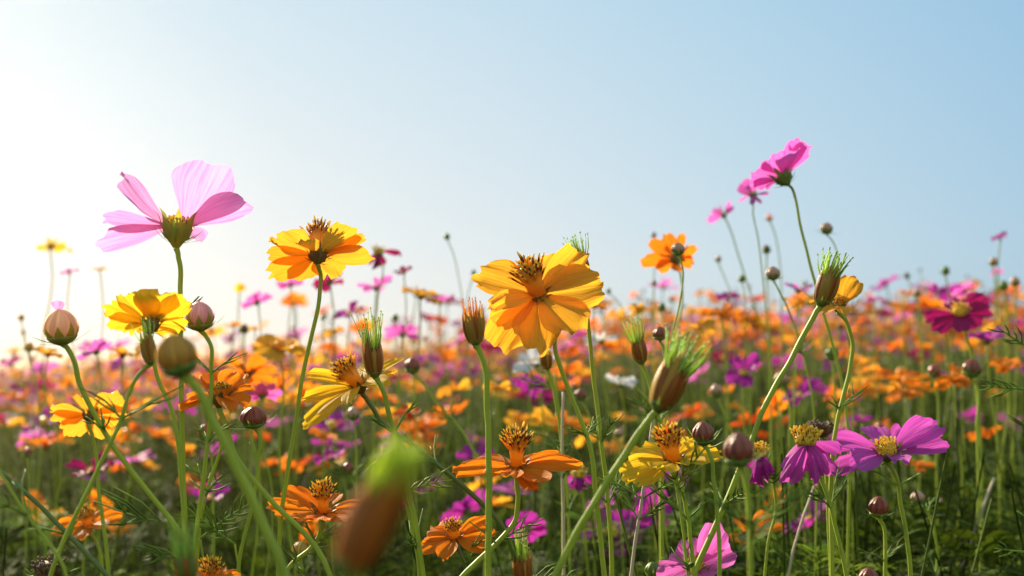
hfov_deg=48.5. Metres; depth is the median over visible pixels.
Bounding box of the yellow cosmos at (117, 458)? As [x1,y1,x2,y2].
[112,408,135,540]
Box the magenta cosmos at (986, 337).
[968,326,1005,511]
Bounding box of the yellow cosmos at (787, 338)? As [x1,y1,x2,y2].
[771,334,792,441]
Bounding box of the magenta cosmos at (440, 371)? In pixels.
[432,369,459,440]
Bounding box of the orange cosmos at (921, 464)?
[905,460,934,564]
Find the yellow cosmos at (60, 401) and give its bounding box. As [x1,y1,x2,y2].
[51,398,67,454]
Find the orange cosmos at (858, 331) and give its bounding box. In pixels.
[851,324,866,413]
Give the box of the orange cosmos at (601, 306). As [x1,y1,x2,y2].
[593,304,614,575]
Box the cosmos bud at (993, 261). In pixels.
[988,257,998,486]
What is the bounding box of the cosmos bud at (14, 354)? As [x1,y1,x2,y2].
[6,352,23,506]
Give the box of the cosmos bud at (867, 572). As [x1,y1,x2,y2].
[849,568,877,575]
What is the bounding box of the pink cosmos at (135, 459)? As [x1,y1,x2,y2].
[113,449,155,533]
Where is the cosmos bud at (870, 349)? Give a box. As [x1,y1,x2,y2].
[866,347,880,488]
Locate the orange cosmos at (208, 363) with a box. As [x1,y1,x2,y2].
[197,354,217,428]
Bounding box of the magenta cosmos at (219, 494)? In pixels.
[192,482,229,560]
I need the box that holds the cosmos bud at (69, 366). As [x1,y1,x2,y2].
[66,364,76,509]
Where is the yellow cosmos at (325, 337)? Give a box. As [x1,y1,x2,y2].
[298,327,343,536]
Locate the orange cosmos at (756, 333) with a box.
[752,328,787,427]
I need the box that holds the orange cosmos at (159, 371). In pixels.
[149,370,165,486]
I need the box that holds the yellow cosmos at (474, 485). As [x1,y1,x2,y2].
[467,476,500,490]
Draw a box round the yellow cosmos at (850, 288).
[809,274,868,575]
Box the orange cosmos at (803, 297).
[766,292,808,429]
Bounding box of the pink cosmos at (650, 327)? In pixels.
[643,324,656,378]
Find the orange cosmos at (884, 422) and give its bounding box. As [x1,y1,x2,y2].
[876,418,889,496]
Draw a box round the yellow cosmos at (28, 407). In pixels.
[3,403,40,508]
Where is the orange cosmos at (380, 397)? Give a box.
[359,389,398,568]
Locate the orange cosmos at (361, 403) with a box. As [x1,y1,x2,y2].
[355,398,366,451]
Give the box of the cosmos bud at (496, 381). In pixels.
[480,307,498,480]
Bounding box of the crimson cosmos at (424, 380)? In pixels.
[417,377,430,415]
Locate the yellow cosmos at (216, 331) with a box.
[197,325,227,441]
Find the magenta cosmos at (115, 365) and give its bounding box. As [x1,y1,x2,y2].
[109,357,153,493]
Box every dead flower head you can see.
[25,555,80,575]
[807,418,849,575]
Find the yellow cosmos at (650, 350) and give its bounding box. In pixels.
[647,345,658,432]
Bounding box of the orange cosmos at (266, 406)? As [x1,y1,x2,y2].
[256,402,276,478]
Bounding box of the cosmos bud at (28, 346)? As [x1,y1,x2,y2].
[22,342,40,561]
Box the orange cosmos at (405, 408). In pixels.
[394,404,419,575]
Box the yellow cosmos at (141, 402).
[130,398,154,558]
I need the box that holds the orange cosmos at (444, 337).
[434,323,449,397]
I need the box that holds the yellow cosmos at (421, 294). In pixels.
[402,286,441,573]
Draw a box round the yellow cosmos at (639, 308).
[624,303,647,568]
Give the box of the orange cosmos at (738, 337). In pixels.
[729,326,775,451]
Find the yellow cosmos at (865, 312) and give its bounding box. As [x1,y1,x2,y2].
[830,307,877,435]
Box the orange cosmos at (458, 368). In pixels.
[455,365,474,429]
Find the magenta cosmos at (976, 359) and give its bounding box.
[920,296,991,459]
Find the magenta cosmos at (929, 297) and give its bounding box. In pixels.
[910,295,962,446]
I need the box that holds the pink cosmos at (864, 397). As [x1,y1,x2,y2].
[850,390,878,494]
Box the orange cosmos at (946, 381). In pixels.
[934,363,973,574]
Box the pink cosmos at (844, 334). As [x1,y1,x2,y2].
[831,330,846,381]
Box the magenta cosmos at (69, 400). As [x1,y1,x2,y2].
[65,396,80,449]
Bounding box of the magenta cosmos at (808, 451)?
[778,422,850,575]
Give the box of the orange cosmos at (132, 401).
[125,396,138,562]
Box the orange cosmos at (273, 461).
[260,453,287,555]
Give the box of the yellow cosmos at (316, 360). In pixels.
[298,355,325,455]
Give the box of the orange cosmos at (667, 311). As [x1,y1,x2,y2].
[662,309,695,397]
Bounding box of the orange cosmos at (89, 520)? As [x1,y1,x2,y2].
[50,503,122,575]
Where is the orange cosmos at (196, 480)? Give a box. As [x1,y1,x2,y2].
[176,473,200,527]
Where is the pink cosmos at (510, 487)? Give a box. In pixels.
[492,480,535,547]
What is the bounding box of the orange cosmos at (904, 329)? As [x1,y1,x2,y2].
[899,324,914,362]
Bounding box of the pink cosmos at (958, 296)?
[939,295,962,363]
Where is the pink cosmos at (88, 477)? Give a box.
[81,473,109,548]
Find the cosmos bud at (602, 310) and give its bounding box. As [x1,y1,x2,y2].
[600,309,610,439]
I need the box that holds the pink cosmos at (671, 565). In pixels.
[656,523,736,575]
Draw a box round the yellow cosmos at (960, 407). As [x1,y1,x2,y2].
[946,329,970,477]
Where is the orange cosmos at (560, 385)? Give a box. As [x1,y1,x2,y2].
[553,376,580,551]
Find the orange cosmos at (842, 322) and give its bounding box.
[836,319,850,377]
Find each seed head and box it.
[48,317,182,575]
[168,515,203,575]
[319,433,428,575]
[350,307,425,575]
[462,297,491,575]
[512,528,535,575]
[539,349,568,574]
[552,323,710,575]
[563,231,624,575]
[620,312,667,560]
[695,247,853,575]
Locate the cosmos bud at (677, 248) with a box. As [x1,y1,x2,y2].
[667,242,686,352]
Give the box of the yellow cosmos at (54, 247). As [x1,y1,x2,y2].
[33,236,73,507]
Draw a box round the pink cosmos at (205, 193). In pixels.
[95,160,253,542]
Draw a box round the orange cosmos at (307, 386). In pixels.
[298,382,332,538]
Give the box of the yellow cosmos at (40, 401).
[32,400,45,455]
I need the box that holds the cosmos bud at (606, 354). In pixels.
[605,353,607,407]
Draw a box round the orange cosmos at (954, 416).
[948,364,971,459]
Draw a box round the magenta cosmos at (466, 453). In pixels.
[456,443,493,525]
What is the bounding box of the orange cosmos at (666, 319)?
[661,315,677,338]
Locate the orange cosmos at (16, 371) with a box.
[11,369,24,430]
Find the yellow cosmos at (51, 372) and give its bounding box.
[7,370,55,517]
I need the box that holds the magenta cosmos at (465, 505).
[439,489,485,570]
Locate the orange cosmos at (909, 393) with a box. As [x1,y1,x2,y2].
[890,383,923,520]
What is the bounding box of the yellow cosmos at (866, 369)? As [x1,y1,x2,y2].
[836,363,877,506]
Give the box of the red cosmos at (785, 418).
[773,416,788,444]
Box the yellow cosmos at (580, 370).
[555,366,589,503]
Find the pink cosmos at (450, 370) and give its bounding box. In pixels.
[443,368,454,435]
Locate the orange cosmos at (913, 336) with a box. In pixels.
[898,330,919,402]
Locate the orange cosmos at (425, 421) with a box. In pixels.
[398,411,450,558]
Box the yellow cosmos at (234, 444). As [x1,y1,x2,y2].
[227,408,269,569]
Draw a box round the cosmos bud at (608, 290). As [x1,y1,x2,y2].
[606,288,647,558]
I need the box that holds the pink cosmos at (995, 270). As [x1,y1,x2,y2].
[989,268,1017,514]
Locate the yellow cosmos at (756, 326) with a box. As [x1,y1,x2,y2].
[729,322,770,481]
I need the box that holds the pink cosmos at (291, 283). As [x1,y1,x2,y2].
[276,279,303,559]
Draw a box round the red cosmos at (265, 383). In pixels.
[258,380,304,486]
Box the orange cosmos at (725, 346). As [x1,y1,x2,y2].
[719,315,736,422]
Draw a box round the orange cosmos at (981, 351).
[974,348,995,415]
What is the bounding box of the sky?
[0,0,1023,367]
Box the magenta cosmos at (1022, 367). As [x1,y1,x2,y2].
[1011,362,1023,440]
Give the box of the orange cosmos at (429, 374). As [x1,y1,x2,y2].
[422,371,442,426]
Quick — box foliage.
[0,332,1023,575]
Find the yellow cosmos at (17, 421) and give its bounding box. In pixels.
[6,417,29,523]
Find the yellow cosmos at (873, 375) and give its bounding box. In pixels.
[850,373,884,506]
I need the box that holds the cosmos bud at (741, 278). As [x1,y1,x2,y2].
[738,275,745,515]
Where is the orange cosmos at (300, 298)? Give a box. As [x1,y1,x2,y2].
[280,292,329,469]
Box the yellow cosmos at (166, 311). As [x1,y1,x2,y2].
[101,289,191,536]
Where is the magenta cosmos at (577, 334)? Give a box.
[571,330,586,390]
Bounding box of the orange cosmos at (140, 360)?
[136,357,174,476]
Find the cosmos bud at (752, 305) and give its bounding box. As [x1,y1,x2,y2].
[751,303,761,431]
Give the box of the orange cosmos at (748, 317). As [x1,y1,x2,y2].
[734,312,758,481]
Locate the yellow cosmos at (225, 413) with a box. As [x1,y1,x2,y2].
[216,410,244,555]
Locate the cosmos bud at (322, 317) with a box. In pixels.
[320,315,325,551]
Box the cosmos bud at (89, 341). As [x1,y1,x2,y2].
[83,340,91,475]
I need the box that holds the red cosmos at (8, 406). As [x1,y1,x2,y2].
[0,404,52,492]
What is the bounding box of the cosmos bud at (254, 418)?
[228,406,276,572]
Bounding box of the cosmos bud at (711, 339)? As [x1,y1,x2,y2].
[706,337,722,488]
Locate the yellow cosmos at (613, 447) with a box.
[597,437,627,509]
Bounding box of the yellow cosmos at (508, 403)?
[492,349,526,441]
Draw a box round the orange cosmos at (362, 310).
[347,306,371,461]
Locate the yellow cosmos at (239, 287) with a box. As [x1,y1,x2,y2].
[234,282,251,549]
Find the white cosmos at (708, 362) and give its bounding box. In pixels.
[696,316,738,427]
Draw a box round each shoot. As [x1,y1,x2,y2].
[93,487,179,575]
[130,542,174,564]
[169,500,240,572]
[185,412,231,568]
[199,491,248,561]
[536,563,578,575]
[978,378,1023,426]
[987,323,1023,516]
[993,541,1023,556]
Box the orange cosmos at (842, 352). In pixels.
[838,347,850,382]
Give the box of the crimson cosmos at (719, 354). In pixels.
[710,349,736,387]
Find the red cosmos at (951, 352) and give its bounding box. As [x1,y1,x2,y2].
[946,309,951,432]
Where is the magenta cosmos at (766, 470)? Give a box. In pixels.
[747,440,780,575]
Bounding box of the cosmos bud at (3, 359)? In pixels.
[1,357,9,508]
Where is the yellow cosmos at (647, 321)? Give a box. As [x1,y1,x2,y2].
[640,316,656,378]
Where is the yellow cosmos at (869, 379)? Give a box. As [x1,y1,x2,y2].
[862,378,880,426]
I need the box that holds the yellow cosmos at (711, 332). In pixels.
[697,330,721,473]
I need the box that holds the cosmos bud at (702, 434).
[680,421,721,575]
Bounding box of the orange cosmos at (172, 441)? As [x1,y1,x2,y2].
[156,437,193,572]
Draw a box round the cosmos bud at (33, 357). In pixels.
[27,355,36,484]
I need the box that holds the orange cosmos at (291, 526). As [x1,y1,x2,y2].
[278,516,302,562]
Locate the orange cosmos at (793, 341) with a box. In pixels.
[789,326,833,506]
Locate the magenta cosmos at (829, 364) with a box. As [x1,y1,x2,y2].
[822,358,840,421]
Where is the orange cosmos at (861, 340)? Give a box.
[852,327,869,377]
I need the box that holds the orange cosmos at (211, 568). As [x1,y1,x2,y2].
[197,555,240,575]
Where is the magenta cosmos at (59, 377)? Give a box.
[56,375,85,473]
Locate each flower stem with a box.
[0,469,67,575]
[0,469,109,575]
[405,465,455,575]
[516,361,575,575]
[557,392,570,574]
[597,418,681,575]
[671,431,725,575]
[787,485,815,575]
[930,477,995,575]
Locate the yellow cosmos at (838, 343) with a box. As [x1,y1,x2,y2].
[825,340,846,458]
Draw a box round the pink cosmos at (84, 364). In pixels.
[74,345,87,476]
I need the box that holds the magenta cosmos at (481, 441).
[464,431,485,515]
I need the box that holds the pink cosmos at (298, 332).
[283,327,310,357]
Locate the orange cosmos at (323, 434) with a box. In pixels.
[309,427,337,575]
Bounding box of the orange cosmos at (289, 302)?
[283,298,298,564]
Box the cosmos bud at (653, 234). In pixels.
[648,232,655,559]
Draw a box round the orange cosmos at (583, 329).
[552,328,585,442]
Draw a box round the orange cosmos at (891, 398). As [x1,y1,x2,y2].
[885,394,904,496]
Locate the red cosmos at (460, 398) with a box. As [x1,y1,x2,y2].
[455,368,468,439]
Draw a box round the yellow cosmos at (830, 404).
[819,398,858,522]
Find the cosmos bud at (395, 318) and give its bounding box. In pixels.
[391,313,398,575]
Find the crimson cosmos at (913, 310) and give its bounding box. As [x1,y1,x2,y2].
[882,308,927,415]
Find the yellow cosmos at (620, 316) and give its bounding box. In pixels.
[616,314,675,498]
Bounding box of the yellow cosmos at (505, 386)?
[482,381,511,573]
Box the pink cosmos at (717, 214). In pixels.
[707,201,779,549]
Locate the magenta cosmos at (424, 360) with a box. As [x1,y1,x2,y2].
[413,353,463,499]
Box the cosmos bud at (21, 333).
[20,330,26,475]
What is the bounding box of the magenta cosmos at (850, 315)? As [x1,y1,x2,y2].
[815,310,863,414]
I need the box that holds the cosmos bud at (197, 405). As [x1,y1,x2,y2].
[194,334,199,443]
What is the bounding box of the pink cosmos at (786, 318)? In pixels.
[780,315,803,354]
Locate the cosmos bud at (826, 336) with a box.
[820,334,828,415]
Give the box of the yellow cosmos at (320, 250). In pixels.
[266,216,374,575]
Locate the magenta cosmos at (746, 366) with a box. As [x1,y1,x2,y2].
[724,353,760,509]
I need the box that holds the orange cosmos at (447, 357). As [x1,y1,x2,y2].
[438,353,454,456]
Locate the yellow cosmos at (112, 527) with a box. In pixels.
[107,521,134,569]
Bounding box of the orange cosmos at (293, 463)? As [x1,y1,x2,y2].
[274,460,305,554]
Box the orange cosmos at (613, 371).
[611,365,620,417]
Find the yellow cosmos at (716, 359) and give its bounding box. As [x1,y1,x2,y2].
[711,318,737,431]
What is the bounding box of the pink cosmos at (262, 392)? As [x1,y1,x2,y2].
[247,383,282,575]
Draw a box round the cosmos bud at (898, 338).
[897,314,903,394]
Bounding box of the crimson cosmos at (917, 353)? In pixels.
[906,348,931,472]
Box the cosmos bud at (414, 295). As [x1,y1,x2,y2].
[412,293,440,565]
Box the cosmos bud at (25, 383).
[14,381,27,511]
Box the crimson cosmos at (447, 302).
[380,299,464,450]
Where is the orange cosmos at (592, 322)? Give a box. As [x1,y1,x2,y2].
[590,316,609,406]
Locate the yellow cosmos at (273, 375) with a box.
[267,374,284,451]
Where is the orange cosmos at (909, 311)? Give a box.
[905,310,916,364]
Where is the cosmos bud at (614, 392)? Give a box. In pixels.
[612,390,618,461]
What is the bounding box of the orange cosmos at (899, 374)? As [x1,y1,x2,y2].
[873,366,931,549]
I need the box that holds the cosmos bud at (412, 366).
[399,358,485,575]
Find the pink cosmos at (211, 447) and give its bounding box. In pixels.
[202,446,223,523]
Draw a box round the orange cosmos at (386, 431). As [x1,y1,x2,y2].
[374,424,408,523]
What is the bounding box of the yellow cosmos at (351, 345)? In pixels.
[345,341,380,431]
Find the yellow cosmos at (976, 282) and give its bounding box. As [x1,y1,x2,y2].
[970,278,1000,374]
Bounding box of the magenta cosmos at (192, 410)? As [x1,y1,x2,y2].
[164,397,196,542]
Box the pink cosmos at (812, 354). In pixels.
[806,305,812,410]
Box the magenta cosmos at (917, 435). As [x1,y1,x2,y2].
[832,415,949,575]
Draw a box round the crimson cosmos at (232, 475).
[200,384,264,555]
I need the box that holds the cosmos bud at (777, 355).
[774,354,780,448]
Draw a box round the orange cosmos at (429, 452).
[423,440,439,525]
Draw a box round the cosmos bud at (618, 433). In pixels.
[614,429,623,575]
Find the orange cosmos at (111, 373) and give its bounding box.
[89,365,117,460]
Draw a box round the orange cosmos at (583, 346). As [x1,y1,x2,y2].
[569,344,593,433]
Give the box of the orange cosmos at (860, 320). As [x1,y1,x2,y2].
[847,316,866,408]
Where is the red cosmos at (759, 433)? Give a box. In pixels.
[748,430,768,441]
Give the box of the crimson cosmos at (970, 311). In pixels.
[924,292,993,571]
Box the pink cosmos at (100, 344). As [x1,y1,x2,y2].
[76,338,111,575]
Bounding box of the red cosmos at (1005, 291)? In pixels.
[991,286,1018,515]
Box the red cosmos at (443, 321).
[429,315,463,421]
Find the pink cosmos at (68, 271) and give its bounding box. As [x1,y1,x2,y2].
[59,268,88,569]
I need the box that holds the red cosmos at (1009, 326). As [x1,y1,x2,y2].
[1008,325,1022,381]
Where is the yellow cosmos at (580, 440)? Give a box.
[575,434,595,496]
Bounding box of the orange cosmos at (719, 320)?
[708,316,727,436]
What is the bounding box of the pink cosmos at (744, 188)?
[737,178,773,575]
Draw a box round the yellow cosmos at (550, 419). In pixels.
[525,405,592,555]
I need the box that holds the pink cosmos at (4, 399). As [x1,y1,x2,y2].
[0,397,16,514]
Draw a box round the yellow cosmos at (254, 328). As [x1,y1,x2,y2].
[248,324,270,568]
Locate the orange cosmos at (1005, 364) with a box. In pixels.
[988,357,1023,562]
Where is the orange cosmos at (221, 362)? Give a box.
[213,360,237,450]
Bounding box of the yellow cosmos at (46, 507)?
[30,506,63,551]
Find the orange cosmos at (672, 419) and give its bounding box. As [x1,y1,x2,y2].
[657,414,680,503]
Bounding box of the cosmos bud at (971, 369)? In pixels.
[953,359,989,569]
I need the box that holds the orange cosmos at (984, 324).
[969,320,989,451]
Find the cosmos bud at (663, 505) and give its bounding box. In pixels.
[663,413,668,559]
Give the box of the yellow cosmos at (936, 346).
[922,320,957,408]
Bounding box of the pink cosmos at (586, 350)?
[578,346,597,450]
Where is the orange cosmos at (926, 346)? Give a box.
[914,340,941,467]
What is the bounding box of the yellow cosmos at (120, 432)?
[110,429,134,557]
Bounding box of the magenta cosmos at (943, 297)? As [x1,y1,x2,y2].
[936,283,1014,459]
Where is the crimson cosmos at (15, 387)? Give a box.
[9,380,41,493]
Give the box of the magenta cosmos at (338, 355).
[328,353,378,450]
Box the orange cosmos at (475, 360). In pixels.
[466,316,487,419]
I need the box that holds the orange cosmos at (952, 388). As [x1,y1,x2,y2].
[946,310,966,464]
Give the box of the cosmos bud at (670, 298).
[667,295,692,473]
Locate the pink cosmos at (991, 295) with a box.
[941,294,997,471]
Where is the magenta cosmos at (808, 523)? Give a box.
[782,500,825,575]
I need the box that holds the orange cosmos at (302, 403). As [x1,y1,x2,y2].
[288,400,309,483]
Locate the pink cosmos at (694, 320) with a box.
[680,315,705,366]
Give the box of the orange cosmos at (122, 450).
[102,445,130,569]
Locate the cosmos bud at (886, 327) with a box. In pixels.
[884,326,892,475]
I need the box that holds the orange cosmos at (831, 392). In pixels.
[823,384,857,495]
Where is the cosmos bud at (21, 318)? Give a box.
[16,314,33,558]
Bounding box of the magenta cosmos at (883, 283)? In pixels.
[855,274,901,414]
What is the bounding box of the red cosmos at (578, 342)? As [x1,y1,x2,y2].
[574,340,583,375]
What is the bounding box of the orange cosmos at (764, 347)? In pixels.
[756,341,775,429]
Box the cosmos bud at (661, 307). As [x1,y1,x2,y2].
[657,302,665,421]
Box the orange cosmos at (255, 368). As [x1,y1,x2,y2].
[226,353,276,575]
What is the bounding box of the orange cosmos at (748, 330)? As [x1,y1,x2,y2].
[731,328,750,406]
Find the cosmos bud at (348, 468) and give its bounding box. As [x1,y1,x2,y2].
[322,455,371,491]
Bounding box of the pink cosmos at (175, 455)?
[175,379,175,520]
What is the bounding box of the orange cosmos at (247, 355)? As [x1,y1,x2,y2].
[237,349,251,435]
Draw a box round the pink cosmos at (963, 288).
[951,280,974,564]
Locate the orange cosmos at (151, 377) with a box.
[145,374,156,431]
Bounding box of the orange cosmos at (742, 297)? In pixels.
[731,293,746,404]
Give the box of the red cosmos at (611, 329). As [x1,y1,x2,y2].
[595,326,620,409]
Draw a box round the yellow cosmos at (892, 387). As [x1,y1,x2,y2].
[886,378,924,545]
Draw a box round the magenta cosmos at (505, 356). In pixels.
[504,355,513,378]
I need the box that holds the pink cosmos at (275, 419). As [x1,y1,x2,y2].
[239,417,285,507]
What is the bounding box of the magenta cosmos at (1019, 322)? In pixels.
[1010,317,1023,327]
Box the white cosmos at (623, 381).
[605,373,637,575]
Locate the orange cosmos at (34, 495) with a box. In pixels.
[24,490,46,527]
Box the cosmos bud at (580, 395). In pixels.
[574,389,601,575]
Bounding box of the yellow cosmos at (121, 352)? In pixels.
[102,345,140,563]
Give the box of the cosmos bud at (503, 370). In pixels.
[501,369,507,457]
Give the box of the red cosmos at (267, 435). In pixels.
[243,431,270,571]
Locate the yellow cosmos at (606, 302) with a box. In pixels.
[597,299,613,398]
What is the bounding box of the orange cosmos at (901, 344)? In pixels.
[895,332,933,405]
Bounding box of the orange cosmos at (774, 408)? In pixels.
[757,390,790,534]
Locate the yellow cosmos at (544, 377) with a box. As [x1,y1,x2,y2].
[541,373,556,411]
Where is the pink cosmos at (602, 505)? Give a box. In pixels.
[585,489,617,542]
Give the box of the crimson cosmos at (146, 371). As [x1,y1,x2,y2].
[131,367,153,450]
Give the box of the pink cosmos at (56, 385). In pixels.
[55,382,74,487]
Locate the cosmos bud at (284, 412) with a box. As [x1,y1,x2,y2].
[283,410,290,550]
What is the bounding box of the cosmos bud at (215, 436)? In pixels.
[207,329,231,532]
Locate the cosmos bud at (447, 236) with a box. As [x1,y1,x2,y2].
[444,233,469,557]
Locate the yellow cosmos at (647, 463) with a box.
[619,420,722,575]
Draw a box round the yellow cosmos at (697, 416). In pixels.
[694,407,714,420]
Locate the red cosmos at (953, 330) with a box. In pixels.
[943,328,956,406]
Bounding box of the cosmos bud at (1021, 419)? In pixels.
[1019,418,1023,492]
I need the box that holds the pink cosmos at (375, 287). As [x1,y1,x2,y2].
[357,275,403,562]
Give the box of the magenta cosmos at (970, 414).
[958,407,982,452]
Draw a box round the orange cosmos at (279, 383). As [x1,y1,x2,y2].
[268,372,293,518]
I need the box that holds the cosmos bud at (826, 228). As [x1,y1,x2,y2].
[811,222,861,560]
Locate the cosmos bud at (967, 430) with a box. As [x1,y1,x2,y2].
[963,427,974,458]
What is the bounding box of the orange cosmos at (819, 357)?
[812,353,824,411]
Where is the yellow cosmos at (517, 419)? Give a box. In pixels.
[502,411,532,511]
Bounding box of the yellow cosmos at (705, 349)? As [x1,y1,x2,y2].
[695,348,709,406]
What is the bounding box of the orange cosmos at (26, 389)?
[25,387,45,465]
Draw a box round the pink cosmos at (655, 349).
[648,340,663,368]
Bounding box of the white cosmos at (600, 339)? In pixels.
[584,331,617,563]
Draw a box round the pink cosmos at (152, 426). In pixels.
[150,423,161,447]
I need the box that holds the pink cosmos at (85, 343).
[82,339,148,529]
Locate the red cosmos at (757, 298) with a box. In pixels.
[746,293,772,428]
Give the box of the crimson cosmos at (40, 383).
[29,377,56,537]
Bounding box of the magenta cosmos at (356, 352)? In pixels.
[316,349,358,477]
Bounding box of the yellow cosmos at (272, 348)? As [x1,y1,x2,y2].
[250,334,310,575]
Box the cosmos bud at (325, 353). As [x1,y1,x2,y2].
[321,352,337,535]
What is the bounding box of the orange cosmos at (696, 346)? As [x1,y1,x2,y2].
[685,344,714,415]
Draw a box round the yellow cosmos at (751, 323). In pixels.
[715,320,765,467]
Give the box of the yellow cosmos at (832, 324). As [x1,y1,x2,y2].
[822,320,840,387]
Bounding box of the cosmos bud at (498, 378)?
[494,376,501,536]
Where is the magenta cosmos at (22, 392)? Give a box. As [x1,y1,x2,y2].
[14,389,52,486]
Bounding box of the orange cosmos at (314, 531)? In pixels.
[298,520,325,558]
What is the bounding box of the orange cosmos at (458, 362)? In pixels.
[455,359,471,424]
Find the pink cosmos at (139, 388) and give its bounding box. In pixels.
[132,377,146,414]
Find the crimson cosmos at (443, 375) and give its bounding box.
[424,369,457,448]
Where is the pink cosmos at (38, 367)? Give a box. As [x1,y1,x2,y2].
[9,361,59,500]
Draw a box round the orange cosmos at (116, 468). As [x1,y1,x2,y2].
[107,463,126,560]
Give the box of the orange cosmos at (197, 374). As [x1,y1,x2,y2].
[181,372,203,528]
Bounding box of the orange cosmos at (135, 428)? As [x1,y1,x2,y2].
[114,422,142,572]
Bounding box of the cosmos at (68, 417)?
[50,390,130,575]
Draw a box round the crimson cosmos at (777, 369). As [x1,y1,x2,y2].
[768,365,789,453]
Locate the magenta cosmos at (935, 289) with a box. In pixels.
[917,283,948,549]
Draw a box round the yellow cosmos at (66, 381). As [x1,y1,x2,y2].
[50,376,81,507]
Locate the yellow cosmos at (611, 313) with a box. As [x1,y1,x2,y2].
[603,307,632,425]
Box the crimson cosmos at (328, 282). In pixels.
[312,273,348,499]
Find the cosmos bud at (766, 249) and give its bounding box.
[761,245,771,553]
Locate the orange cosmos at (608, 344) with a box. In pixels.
[595,337,620,465]
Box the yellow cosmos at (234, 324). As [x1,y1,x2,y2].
[224,321,242,538]
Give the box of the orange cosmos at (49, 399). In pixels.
[20,390,51,496]
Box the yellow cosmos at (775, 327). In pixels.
[757,319,780,441]
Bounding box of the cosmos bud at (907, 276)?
[904,273,923,473]
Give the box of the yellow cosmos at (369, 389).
[332,386,385,561]
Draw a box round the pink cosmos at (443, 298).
[422,293,454,540]
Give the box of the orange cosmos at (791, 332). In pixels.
[787,328,838,508]
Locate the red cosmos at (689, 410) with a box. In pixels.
[668,401,705,537]
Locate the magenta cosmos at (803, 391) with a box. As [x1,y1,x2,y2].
[783,379,814,567]
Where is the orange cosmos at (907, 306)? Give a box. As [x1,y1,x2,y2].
[890,300,942,468]
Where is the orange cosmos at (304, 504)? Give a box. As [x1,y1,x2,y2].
[266,476,352,570]
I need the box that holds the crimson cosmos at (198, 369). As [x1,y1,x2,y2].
[150,366,203,484]
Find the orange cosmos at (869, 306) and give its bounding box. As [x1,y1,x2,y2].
[857,300,910,415]
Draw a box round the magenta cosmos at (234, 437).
[211,433,237,555]
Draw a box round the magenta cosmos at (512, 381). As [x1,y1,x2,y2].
[510,374,524,452]
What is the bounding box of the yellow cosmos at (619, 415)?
[610,412,635,445]
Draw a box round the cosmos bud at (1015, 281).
[1004,276,1019,514]
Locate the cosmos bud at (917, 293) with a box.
[912,288,923,538]
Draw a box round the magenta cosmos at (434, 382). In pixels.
[427,377,437,411]
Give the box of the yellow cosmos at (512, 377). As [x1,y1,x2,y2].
[510,351,516,411]
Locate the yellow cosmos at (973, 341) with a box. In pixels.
[955,338,978,461]
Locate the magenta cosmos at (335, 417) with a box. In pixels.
[309,410,358,501]
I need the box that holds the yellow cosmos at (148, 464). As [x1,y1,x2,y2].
[139,458,163,567]
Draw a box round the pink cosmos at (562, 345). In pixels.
[548,338,574,539]
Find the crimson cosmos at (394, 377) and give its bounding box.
[388,374,429,524]
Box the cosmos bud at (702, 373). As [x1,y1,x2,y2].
[698,334,702,503]
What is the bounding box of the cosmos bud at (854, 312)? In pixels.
[852,310,862,483]
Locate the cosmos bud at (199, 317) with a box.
[184,301,247,558]
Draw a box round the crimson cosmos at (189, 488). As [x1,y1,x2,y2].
[186,474,219,566]
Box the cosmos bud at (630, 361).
[621,323,641,438]
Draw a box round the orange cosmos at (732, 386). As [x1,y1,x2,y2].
[708,384,735,494]
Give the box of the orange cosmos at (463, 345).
[456,337,501,453]
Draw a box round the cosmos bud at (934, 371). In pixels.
[926,364,941,572]
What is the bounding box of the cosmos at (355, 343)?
[349,340,363,351]
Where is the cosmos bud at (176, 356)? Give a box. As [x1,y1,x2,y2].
[155,334,290,575]
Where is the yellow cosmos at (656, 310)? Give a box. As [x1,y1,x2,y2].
[644,305,700,473]
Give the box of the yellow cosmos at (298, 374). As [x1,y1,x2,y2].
[288,369,306,452]
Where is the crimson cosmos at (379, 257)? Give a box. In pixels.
[368,244,401,568]
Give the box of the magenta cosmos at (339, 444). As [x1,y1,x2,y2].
[311,438,359,559]
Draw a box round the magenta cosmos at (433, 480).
[416,475,446,511]
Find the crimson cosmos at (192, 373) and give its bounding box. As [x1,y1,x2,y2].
[156,372,201,528]
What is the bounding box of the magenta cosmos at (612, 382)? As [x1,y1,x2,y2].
[600,347,612,407]
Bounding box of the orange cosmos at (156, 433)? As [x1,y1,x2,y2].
[143,425,174,550]
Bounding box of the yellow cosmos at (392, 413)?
[391,404,417,518]
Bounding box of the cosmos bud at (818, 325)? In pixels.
[816,324,823,414]
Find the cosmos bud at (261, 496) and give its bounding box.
[261,450,265,550]
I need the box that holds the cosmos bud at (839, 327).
[832,323,842,455]
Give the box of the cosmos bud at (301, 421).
[299,419,311,482]
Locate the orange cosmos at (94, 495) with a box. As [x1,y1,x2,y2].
[81,490,111,575]
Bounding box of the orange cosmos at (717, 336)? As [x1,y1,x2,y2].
[700,332,724,455]
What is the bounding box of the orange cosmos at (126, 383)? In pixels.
[117,377,160,567]
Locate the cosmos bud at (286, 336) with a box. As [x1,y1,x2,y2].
[285,334,295,485]
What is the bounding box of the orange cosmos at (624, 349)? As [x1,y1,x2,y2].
[614,346,630,425]
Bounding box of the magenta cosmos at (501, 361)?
[497,358,513,379]
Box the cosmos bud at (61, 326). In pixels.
[31,300,186,541]
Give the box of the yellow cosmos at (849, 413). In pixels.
[830,410,861,454]
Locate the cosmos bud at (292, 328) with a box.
[291,326,308,474]
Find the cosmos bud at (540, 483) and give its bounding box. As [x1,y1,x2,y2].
[527,374,552,558]
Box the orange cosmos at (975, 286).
[967,284,977,349]
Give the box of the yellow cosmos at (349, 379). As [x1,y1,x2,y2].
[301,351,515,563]
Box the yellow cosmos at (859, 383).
[847,376,890,512]

